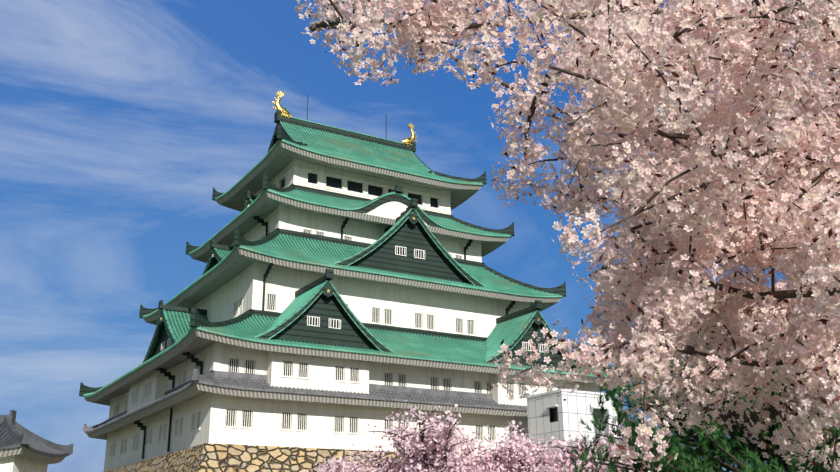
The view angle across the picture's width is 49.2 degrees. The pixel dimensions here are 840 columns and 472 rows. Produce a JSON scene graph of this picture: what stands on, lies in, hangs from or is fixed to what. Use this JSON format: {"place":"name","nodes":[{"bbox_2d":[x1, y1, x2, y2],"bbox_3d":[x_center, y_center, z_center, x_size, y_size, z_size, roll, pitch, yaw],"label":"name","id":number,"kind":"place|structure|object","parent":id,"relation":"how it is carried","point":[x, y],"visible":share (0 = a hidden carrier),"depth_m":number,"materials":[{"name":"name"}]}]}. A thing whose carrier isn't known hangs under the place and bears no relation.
{"place":"outdoors","nodes":[
{"label":"outdoors","id":0,"kind":"place"},
{"bbox_2d":[0,0,837,471],"label":"sky","id":1,"kind":"structure","parent":0,"point":[121,120],"materials":[{"name":"blue"}]},
{"bbox_2d":[295,0,839,471],"bbox_3d":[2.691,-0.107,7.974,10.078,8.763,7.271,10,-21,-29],"label":"cherry tree","id":2,"kind":"object","parent":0,"point":[641,209],"depth_m":4.22,"materials":[{"name":"pink plant"}]},
{"bbox_2d":[565,426,722,471],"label":"cherry blossoms","id":3,"kind":"object","parent":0,"point":[589,464],"visible":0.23,"depth_m":43.53,"materials":[{"name":"pink plant"}]},
{"bbox_2d":[564,323,839,471],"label":"pine","id":4,"kind":"object","parent":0,"point":[689,453],"depth_m":15.95,"materials":[{"name":"green plant"}]},
{"label":"ground","id":5,"kind":"structure","parent":0,"visible":0},
{"bbox_2d":[0,410,72,471],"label":"turret","id":6,"kind":"object","parent":5,"relation":"on","point":[23,449],"visible":1,"depth_m":59.46,"materials":[{"name":"tile"}]},
{"bbox_2d":[79,99,634,471],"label":"castle keep","id":7,"kind":"structure","parent":5,"relation":"on","point":[341,292],"depth_m":77.06,"materials":[{"name":"paint"}]},
{"bbox_2d":[273,91,291,117],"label":"roof ornament","id":8,"kind":"object","parent":7,"relation":"on","point":[278,106],"visible":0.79,"depth_m":92.37,"materials":[{"name":"gold metal"}]},
{"bbox_2d":[401,124,417,145],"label":"roof ornament","id":9,"kind":"object","parent":7,"relation":"on","point":[410,139],"visible":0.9,"depth_m":99.86,"materials":[{"name":"gold metal"}]},
{"bbox_2d":[326,409,559,471],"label":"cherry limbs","id":10,"kind":"object","parent":5,"relation":"on","point":[434,450],"visible":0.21,"depth_m":48.85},
{"bbox_2d":[300,400,564,471],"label":"cherry blossoms","id":11,"kind":"object","parent":10,"relation":"attached to","point":[438,432],"visible":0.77,"depth_m":48.85,"materials":[{"name":"pink plant"}]},
{"bbox_2d":[455,427,588,471],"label":"cherry limbs","id":12,"kind":"object","parent":5,"relation":"on","point":[522,464],"visible":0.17,"depth_m":46.30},
{"bbox_2d":[443,420,606,471],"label":"cherry blossoms","id":13,"kind":"object","parent":12,"relation":"attached to","point":[521,445],"visible":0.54,"depth_m":46.29,"materials":[{"name":"pink plant"}]},
{"bbox_2d":[526,389,617,464],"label":"lift tower","id":14,"kind":"structure","parent":5,"relation":"on","point":[550,414],"depth_m":71.20,"materials":[{"name":"paint"}]},
{"bbox_2d":[578,433,633,470],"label":"cherry limbs","id":15,"kind":"object","parent":5,"relation":"on","point":[597,464],"visible":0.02,"depth_m":43.57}
]}

